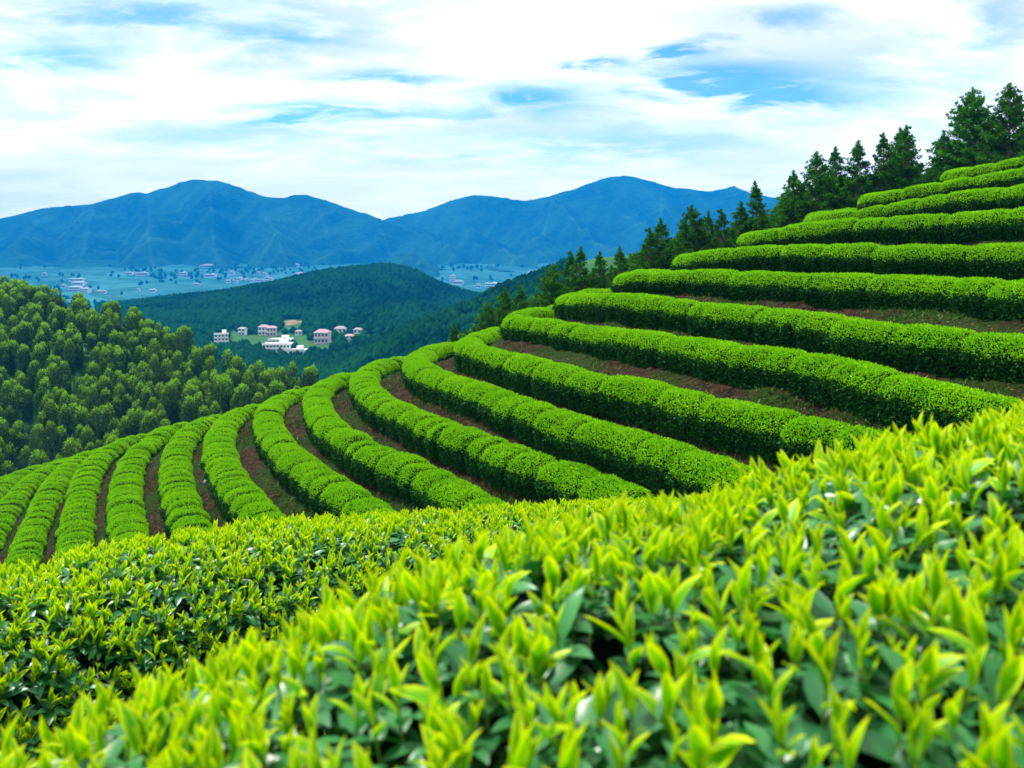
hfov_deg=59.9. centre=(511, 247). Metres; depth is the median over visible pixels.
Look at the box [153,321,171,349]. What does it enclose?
bamboo
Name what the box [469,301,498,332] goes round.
pine tree
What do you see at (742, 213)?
pine tree
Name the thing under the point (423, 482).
tea hedge
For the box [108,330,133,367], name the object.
bamboo
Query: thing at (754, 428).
tea hedge
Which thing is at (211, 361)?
bamboo
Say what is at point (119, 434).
bamboo
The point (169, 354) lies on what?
bamboo
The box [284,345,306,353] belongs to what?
house
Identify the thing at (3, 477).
tea hedge
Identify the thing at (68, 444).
bamboo
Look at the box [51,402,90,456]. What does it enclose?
bamboo
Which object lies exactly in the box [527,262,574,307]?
pine tree
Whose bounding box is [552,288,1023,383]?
tea hedge
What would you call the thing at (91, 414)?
bamboo
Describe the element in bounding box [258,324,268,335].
house
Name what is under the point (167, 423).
bamboo
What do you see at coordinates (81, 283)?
building
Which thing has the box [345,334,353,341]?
house
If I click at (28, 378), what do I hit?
bamboo
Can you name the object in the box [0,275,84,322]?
bamboo wood
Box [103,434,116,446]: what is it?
bamboo
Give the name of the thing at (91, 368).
bamboo
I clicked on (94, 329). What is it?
bamboo
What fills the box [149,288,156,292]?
building
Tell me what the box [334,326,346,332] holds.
house
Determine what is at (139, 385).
bamboo
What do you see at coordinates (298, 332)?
house
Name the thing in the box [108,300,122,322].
bamboo
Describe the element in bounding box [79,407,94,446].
bamboo
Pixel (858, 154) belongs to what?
pine tree
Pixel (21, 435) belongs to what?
bamboo
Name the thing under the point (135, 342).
bamboo
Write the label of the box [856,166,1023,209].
tea hedge
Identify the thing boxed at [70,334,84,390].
bamboo
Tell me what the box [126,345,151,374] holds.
bamboo
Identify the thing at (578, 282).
pine tree
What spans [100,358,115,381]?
bamboo
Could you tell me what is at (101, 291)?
building
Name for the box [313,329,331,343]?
house
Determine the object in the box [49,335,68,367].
bamboo
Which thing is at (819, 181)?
pine tree
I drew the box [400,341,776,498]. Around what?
tea hedge
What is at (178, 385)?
bamboo
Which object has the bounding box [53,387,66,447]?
bamboo
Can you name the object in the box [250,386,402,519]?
tea hedge
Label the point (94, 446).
bamboo
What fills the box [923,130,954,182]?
pine tree
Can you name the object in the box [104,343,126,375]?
bamboo
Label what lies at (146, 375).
bamboo
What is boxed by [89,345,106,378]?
bamboo
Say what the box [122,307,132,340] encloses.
bamboo
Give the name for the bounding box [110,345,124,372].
bamboo
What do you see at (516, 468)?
tea hedge
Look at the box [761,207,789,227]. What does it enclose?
pine tree
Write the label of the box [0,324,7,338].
bamboo
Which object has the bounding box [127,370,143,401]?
bamboo
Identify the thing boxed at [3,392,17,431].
bamboo
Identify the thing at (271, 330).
house
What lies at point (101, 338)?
bamboo
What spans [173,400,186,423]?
bamboo
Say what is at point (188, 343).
bamboo
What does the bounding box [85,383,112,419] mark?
bamboo
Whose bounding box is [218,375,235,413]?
bamboo
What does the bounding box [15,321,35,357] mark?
bamboo
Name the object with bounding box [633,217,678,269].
pine tree
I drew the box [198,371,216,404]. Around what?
bamboo
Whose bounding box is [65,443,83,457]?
bamboo
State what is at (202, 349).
bamboo
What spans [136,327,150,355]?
bamboo
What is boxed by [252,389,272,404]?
bamboo
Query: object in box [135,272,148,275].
building
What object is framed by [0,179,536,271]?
mountain
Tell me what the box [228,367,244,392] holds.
bamboo
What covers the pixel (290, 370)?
bamboo
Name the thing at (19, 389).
bamboo
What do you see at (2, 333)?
bamboo
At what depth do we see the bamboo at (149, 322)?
145.39 m
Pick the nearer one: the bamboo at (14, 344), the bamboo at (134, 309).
the bamboo at (14, 344)
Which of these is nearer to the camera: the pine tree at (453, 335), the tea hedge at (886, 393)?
the tea hedge at (886, 393)
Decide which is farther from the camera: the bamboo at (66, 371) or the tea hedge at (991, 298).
the bamboo at (66, 371)
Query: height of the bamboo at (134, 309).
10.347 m
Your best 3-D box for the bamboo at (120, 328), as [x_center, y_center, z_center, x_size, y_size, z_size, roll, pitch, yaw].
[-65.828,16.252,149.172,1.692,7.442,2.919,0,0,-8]
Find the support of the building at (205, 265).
on the ground
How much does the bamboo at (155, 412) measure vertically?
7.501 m
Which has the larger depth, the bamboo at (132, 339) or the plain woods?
the plain woods
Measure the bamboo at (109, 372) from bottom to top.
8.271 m
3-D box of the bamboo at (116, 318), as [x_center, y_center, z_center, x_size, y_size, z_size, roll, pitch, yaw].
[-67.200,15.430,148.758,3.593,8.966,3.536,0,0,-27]
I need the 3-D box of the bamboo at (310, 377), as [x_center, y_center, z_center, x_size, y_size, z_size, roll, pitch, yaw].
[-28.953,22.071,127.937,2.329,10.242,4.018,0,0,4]
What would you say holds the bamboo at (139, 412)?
on the ground
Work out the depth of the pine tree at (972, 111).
45.51 m
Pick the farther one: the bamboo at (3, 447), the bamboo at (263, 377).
the bamboo at (263, 377)
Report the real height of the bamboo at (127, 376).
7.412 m
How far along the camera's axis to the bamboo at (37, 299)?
161.16 m
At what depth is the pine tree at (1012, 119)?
43.74 m
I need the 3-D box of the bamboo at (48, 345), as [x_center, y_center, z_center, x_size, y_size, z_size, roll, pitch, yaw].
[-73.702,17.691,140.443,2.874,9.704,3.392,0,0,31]
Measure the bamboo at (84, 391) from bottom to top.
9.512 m
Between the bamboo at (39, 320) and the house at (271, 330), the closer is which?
the bamboo at (39, 320)
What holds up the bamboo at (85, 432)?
on the ground
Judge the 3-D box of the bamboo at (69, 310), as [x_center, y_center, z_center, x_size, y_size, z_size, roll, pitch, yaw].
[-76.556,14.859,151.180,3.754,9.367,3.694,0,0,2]
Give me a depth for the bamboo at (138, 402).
119.13 m
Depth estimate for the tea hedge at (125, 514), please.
28.21 m
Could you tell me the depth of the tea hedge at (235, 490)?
24.58 m
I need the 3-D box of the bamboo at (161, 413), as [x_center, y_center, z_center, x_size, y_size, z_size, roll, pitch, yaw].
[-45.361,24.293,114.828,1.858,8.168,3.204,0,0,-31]
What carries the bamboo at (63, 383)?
on the ground
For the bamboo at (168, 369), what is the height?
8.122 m
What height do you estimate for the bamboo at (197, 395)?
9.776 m
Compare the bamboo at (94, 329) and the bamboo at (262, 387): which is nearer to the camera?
the bamboo at (262, 387)
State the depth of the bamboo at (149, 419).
109.33 m
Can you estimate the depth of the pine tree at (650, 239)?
42.69 m
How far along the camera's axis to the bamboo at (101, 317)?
152.90 m
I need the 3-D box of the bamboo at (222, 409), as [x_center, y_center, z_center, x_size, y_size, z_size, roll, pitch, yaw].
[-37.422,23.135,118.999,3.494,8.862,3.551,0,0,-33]
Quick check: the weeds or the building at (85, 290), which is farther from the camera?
the building at (85, 290)
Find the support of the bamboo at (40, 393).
on the ground
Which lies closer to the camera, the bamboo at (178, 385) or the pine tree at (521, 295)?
the pine tree at (521, 295)
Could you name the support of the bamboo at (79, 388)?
on the ground
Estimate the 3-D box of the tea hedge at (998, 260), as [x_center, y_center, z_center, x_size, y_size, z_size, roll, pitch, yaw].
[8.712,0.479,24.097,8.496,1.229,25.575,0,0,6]
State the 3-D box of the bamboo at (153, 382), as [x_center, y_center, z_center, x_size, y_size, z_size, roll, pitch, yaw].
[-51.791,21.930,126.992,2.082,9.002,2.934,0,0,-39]
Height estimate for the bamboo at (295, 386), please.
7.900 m
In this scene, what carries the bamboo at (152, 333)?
on the ground
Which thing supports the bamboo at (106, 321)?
on the ground
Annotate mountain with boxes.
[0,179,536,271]
[385,176,780,265]
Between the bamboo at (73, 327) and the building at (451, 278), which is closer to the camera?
the bamboo at (73, 327)
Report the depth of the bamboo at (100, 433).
114.60 m
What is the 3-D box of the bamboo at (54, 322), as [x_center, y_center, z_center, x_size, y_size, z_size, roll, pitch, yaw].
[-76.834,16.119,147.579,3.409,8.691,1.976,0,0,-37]
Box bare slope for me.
[284,320,301,324]
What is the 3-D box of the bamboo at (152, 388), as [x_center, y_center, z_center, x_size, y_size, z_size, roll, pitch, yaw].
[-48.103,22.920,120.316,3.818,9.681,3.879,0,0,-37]
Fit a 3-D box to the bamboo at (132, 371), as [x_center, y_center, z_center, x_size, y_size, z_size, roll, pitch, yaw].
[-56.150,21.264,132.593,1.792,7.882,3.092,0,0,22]
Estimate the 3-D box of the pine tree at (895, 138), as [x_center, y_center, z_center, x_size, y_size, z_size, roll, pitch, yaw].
[20.482,-2.814,47.002,3.401,7.146,3.170,0,0,28]
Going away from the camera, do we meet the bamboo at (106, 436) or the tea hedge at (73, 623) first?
the tea hedge at (73, 623)
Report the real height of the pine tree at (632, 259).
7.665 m
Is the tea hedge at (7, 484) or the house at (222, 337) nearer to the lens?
the tea hedge at (7, 484)
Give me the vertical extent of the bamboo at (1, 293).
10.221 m
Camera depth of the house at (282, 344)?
478.62 m
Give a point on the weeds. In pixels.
(781, 396)
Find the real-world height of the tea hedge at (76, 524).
0.974 m
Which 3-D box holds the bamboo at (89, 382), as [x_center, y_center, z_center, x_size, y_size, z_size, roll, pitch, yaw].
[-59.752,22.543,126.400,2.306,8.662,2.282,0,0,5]
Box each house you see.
[214,330,228,343]
[237,327,247,335]
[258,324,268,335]
[262,339,292,351]
[266,326,277,335]
[268,335,292,341]
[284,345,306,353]
[294,330,301,335]
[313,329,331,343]
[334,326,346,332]
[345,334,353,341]
[353,328,362,333]
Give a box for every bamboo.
[0,289,12,312]
[0,313,5,330]
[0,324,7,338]
[0,329,14,367]
[0,341,12,376]
[0,366,7,382]
[0,373,4,406]
[0,380,27,428]
[0,406,4,435]
[0,417,18,472]
[0,436,7,468]
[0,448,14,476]
[1,293,17,325]
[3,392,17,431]
[3,428,20,467]
[4,372,29,418]
[5,448,12,474]
[6,315,19,337]
[6,340,21,378]
[8,327,21,380]
[10,420,27,459]
[13,370,21,386]
[13,425,29,450]
[14,282,28,318]
[14,306,26,326]
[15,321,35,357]
[15,343,30,375]
[16,307,32,323]
[16,375,28,424]
[17,445,31,469]
[21,313,30,332]
[21,341,48,399]
[21,389,35,430]
[24,291,44,313]
[26,302,44,359]
[26,314,42,350]
[26,362,36,408]
[27,360,40,397]
[28,421,58,461]
[28,449,43,466]
[33,329,54,369]
[33,450,49,464]
[34,368,60,397]
[34,376,55,411]
[35,322,51,364]
[35,398,57,451]
[37,394,51,423]
[44,318,59,343]
[45,354,71,390]
[46,302,57,316]
[46,360,72,426]
[48,311,59,334]
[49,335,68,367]
[50,305,66,340]
[50,328,75,360]
[50,403,61,454]
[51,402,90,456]
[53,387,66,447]
[54,307,74,340]
[57,391,79,436]
[58,403,73,446]
[59,359,71,391]
[61,436,77,457]
[63,312,87,344]
[63,338,76,394]
[64,323,83,351]
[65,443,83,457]
[70,297,84,324]
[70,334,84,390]
[72,424,87,446]
[73,314,83,342]
[73,384,85,409]
[73,424,94,451]
[74,376,86,402]
[75,295,88,311]
[76,309,93,362]
[77,399,93,425]
[78,381,101,438]
[79,361,99,395]
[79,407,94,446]
[81,301,89,315]
[84,376,96,415]
[84,439,102,450]
[85,331,99,362]
[85,361,96,377]
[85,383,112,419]
[87,309,99,353]
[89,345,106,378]
[89,406,106,442]
[93,405,112,447]
[94,342,104,361]
[96,374,112,417]
[97,323,112,354]
[98,312,111,328]
[98,347,114,404]
[99,301,114,321]
[99,307,115,344]
[99,367,113,393]
[99,403,118,433]
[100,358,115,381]
[102,313,120,341]
[102,432,111,445]
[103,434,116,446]
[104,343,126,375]
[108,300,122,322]
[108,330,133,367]
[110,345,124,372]
[111,370,125,405]
[111,383,125,428]
[111,415,131,438]
[114,374,140,416]
[115,322,125,342]
[117,337,136,362]
[120,347,132,370]
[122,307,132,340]
[123,408,140,437]
[124,306,139,356]
[125,311,139,366]
[125,311,144,336]
[125,329,138,358]
[125,373,132,408]
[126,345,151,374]
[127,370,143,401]
[128,363,143,386]
[131,336,140,354]
[131,385,153,423]
[132,407,158,434]
[134,360,152,430]
[134,381,158,408]
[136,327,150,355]
[137,319,145,334]
[138,378,149,403]
[139,411,158,433]
[140,409,159,424]
[142,318,155,349]
[142,381,164,419]
[143,326,163,386]
[145,370,154,387]
[146,338,165,400]
[146,396,160,417]
[147,353,173,396]
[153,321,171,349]
[155,403,167,426]
[158,362,170,381]
[158,382,178,424]
[158,419,171,427]
[160,327,185,363]
[164,350,175,368]
[164,371,185,406]
[166,372,182,392]
[167,377,182,420]
[169,333,179,378]
[171,349,188,391]
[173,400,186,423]
[177,325,198,362]
[179,394,197,422]
[181,381,201,417]
[183,347,202,381]
[183,368,197,383]
[186,378,199,393]
[189,391,205,417]
[191,380,214,410]
[194,347,217,373]
[195,341,218,378]
[196,400,221,418]
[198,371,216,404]
[203,356,216,380]
[204,373,230,414]
[207,406,221,416]
[210,375,222,408]
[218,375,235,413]
[220,349,241,381]
[220,388,243,413]
[228,354,244,389]
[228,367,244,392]
[230,393,239,409]
[233,384,251,408]
[238,368,256,403]
[241,363,258,385]
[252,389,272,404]
[253,360,265,383]
[254,383,266,404]
[257,369,271,388]
[260,368,275,393]
[266,378,286,398]
[272,361,298,393]
[272,366,286,382]
[293,379,301,389]
[300,365,319,386]
[303,366,317,387]
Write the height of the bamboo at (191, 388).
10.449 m
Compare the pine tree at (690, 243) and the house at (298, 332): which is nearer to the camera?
the pine tree at (690, 243)
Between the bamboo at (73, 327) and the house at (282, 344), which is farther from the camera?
the house at (282, 344)
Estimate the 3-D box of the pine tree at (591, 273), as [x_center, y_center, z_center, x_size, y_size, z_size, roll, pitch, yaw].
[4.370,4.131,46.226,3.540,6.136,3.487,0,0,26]
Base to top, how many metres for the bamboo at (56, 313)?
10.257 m
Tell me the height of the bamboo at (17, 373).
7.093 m
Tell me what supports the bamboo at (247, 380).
on the ground
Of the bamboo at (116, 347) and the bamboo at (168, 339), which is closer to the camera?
the bamboo at (116, 347)
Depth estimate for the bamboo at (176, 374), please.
128.29 m
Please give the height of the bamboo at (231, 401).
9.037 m
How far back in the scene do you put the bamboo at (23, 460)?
109.37 m
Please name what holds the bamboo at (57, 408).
on the ground
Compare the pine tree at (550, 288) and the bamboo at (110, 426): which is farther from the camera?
the bamboo at (110, 426)
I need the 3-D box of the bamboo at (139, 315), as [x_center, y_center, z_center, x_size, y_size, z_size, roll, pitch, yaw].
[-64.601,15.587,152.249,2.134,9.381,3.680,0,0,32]
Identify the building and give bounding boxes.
[68,286,82,291]
[69,278,85,281]
[71,281,86,285]
[79,288,91,292]
[95,290,107,293]
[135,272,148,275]
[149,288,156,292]
[179,272,187,276]
[200,264,212,267]
[204,273,216,277]
[449,274,455,282]
[453,280,463,284]
[485,282,496,287]
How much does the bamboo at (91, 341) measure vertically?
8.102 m
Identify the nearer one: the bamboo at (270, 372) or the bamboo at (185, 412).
the bamboo at (185, 412)
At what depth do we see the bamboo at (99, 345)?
140.49 m
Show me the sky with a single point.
(381, 109)
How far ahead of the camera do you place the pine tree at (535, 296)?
46.17 m
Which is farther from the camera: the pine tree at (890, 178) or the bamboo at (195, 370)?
the bamboo at (195, 370)
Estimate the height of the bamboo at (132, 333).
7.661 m
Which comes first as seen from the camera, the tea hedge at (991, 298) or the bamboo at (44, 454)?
the tea hedge at (991, 298)
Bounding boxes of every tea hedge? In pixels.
[0,396,1023,767]
[0,455,75,499]
[0,457,68,479]
[0,460,65,551]
[0,487,759,767]
[4,447,101,574]
[53,431,151,563]
[103,421,187,548]
[156,412,226,540]
[199,404,287,549]
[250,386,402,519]
[300,372,513,530]
[346,356,656,504]
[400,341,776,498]
[452,326,932,464]
[499,305,1023,439]
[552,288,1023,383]
[609,268,1023,321]
[670,242,1023,280]
[735,206,1023,247]
[803,184,1023,222]
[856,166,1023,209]
[939,155,1023,182]
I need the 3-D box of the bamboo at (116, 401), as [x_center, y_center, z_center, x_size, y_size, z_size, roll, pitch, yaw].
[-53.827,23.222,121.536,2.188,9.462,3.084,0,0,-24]
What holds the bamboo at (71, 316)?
on the ground
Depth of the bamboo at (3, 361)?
137.12 m
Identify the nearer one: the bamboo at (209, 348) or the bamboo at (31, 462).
the bamboo at (31, 462)
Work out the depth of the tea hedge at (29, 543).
29.98 m
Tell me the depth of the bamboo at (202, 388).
121.63 m
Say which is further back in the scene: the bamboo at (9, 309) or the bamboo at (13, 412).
the bamboo at (9, 309)
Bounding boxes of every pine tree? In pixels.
[448,321,460,342]
[448,330,469,340]
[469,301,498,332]
[489,286,513,326]
[510,284,529,311]
[516,293,541,308]
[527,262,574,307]
[559,251,578,291]
[565,246,593,292]
[585,251,609,288]
[589,268,602,284]
[605,265,613,283]
[606,246,631,287]
[607,249,644,286]
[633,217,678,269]
[634,227,661,269]
[662,237,687,252]
[670,204,716,258]
[697,210,719,250]
[709,208,732,248]
[722,225,738,244]
[728,201,749,248]
[735,181,772,241]
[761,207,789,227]
[762,169,808,228]
[787,151,844,225]
[818,146,851,208]
[830,140,875,210]
[862,132,905,193]
[874,127,922,188]
[886,125,932,189]
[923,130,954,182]
[925,87,1021,179]
[967,82,1023,166]
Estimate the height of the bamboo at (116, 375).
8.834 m
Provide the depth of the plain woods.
2447.15 m
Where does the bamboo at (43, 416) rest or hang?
on the ground
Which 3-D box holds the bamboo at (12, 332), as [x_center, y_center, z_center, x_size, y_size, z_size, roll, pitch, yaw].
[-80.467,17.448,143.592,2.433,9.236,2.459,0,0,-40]
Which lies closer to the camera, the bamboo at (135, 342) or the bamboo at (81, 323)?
the bamboo at (135, 342)
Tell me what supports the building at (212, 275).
on the ground
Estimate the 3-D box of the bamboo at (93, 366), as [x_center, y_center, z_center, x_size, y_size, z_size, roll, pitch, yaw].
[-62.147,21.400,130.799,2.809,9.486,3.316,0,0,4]
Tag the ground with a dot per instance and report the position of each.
(114, 284)
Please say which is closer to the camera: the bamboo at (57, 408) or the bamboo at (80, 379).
the bamboo at (57, 408)
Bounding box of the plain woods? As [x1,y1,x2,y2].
[0,262,544,307]
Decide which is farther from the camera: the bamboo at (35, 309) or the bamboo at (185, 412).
the bamboo at (35, 309)
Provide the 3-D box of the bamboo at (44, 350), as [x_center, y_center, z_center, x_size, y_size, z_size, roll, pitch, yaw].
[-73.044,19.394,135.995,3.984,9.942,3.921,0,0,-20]
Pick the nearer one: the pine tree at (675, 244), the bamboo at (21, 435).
the pine tree at (675, 244)
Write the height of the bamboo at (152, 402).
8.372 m
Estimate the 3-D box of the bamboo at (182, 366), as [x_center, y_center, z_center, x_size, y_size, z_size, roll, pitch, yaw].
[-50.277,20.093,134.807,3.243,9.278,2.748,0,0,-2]
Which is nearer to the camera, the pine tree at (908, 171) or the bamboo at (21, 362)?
the pine tree at (908, 171)
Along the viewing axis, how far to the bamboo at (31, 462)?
104.83 m
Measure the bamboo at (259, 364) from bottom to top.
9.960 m
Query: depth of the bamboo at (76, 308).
153.65 m
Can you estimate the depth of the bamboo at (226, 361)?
135.77 m
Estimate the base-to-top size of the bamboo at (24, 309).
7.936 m
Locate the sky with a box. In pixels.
[0,0,1023,219]
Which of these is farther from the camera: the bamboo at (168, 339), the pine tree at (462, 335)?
the bamboo at (168, 339)
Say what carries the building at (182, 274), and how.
on the ground
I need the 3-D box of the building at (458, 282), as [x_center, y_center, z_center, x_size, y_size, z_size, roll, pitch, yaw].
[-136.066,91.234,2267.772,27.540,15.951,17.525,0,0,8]
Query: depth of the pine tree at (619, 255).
41.77 m
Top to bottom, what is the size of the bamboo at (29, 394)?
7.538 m
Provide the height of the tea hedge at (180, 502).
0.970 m
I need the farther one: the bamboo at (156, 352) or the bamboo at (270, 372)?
the bamboo at (156, 352)
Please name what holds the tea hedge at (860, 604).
on the ground
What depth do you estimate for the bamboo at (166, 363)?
129.43 m
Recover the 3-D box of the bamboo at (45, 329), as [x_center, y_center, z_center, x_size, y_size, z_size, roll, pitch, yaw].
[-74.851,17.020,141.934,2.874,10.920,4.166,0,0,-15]
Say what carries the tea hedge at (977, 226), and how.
on the ground
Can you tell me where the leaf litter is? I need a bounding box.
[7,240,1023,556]
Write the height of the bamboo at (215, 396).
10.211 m
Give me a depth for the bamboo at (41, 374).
126.81 m
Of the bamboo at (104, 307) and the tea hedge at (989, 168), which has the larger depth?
the bamboo at (104, 307)
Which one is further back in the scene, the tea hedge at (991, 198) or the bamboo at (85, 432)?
the bamboo at (85, 432)
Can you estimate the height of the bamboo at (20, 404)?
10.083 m
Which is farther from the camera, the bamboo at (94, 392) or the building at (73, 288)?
the building at (73, 288)
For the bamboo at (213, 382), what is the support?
on the ground
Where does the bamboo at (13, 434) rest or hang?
on the ground
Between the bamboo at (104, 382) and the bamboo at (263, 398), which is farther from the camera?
the bamboo at (104, 382)
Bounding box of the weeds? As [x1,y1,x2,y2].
[1,214,1023,577]
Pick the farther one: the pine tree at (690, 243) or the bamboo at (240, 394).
the bamboo at (240, 394)
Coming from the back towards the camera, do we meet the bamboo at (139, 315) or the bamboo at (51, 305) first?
the bamboo at (51, 305)
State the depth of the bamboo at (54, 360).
131.72 m
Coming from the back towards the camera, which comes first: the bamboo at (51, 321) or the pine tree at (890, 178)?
the bamboo at (51, 321)
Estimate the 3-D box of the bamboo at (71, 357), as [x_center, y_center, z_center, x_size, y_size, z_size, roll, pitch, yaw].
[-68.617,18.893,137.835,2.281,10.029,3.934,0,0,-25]
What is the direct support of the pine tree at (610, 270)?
on the ground
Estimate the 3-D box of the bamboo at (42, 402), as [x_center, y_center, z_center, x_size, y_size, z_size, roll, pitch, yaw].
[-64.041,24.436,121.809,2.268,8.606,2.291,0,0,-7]
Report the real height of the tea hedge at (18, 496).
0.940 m
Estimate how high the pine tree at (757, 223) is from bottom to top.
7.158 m
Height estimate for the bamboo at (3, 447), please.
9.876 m
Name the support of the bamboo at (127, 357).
on the ground
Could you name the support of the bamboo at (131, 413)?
on the ground
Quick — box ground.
[0,238,1023,577]
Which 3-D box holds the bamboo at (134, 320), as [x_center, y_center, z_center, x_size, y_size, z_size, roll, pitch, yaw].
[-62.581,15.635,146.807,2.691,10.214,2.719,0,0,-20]
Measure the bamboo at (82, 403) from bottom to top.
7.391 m
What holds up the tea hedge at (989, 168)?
on the ground
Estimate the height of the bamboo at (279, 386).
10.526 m
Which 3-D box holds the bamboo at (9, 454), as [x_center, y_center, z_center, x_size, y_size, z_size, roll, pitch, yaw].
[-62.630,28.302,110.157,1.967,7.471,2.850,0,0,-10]
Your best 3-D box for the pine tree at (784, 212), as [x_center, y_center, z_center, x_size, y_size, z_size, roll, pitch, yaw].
[14.168,-0.388,44.991,3.401,7.146,3.170,0,0,36]
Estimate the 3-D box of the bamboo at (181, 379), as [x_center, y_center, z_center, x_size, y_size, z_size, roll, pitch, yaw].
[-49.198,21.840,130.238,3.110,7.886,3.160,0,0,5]
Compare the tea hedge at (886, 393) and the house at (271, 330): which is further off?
the house at (271, 330)
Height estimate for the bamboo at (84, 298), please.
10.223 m
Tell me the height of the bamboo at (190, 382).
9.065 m
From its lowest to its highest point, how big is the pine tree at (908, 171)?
7.159 m
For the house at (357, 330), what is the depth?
553.07 m
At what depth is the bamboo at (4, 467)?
105.82 m
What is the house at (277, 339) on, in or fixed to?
on the ground
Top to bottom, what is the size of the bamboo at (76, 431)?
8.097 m
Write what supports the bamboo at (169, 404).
on the ground
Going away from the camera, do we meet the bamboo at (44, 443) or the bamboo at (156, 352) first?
the bamboo at (44, 443)
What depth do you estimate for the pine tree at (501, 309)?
40.75 m
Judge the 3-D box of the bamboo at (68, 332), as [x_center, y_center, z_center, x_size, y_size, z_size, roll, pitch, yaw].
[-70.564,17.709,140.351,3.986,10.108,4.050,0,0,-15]
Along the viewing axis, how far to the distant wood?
611.16 m
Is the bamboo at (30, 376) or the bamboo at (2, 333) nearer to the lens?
the bamboo at (30, 376)
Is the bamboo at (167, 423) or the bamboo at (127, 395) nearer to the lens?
the bamboo at (167, 423)
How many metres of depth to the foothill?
2512.43 m
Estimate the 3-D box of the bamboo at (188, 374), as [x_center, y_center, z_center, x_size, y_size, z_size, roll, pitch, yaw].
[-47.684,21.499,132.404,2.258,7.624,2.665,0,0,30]
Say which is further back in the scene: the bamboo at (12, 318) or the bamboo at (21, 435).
the bamboo at (12, 318)
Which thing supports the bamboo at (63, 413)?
on the ground
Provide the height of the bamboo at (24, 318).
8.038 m
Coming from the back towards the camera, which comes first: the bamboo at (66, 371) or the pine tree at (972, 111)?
the bamboo at (66, 371)
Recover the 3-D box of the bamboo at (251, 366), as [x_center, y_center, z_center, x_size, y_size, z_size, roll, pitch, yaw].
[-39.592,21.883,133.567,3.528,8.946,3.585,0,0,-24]
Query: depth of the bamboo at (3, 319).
149.84 m
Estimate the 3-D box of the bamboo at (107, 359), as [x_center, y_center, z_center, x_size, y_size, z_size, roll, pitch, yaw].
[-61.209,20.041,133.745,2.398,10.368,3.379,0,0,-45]
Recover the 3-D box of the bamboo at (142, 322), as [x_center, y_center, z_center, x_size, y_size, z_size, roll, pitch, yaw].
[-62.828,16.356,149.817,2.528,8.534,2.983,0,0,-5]
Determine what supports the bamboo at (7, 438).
on the ground
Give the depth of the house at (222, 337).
510.39 m
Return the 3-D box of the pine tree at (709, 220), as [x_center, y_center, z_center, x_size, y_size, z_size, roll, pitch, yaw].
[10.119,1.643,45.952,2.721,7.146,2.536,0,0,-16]
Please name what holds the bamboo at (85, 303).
on the ground
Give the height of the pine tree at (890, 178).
7.159 m
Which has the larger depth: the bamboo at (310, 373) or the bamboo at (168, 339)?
the bamboo at (168, 339)
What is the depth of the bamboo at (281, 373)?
133.20 m
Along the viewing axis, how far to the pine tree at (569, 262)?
42.74 m
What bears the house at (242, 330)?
on the ground
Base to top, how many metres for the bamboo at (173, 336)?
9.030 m
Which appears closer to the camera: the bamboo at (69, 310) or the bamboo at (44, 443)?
the bamboo at (44, 443)
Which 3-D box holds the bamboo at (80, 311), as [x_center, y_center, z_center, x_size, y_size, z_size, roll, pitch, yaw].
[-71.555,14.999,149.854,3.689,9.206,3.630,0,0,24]
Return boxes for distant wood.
[94,256,570,382]
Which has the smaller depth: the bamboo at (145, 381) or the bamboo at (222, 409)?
the bamboo at (222, 409)
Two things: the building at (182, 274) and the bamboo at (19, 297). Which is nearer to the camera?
the bamboo at (19, 297)
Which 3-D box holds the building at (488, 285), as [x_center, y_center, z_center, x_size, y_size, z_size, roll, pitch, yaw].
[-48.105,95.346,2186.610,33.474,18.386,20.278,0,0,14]
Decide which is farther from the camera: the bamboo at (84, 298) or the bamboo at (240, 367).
the bamboo at (84, 298)
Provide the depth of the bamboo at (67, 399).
117.44 m
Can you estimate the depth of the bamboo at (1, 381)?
127.21 m
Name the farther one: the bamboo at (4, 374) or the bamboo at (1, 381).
the bamboo at (4, 374)
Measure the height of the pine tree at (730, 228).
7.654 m
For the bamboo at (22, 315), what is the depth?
154.37 m
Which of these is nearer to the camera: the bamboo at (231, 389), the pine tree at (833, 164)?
the pine tree at (833, 164)
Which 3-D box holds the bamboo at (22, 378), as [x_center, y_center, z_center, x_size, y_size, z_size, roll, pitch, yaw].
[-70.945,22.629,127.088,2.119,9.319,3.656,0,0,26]
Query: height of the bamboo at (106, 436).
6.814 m
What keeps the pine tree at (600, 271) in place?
on the ground
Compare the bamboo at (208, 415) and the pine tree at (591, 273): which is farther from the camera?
the bamboo at (208, 415)
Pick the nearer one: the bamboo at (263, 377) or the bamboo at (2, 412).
the bamboo at (2, 412)
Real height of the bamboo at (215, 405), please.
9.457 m
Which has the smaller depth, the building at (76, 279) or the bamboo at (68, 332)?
the bamboo at (68, 332)
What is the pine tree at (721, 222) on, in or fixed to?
on the ground
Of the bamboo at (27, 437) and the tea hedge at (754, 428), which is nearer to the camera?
the tea hedge at (754, 428)

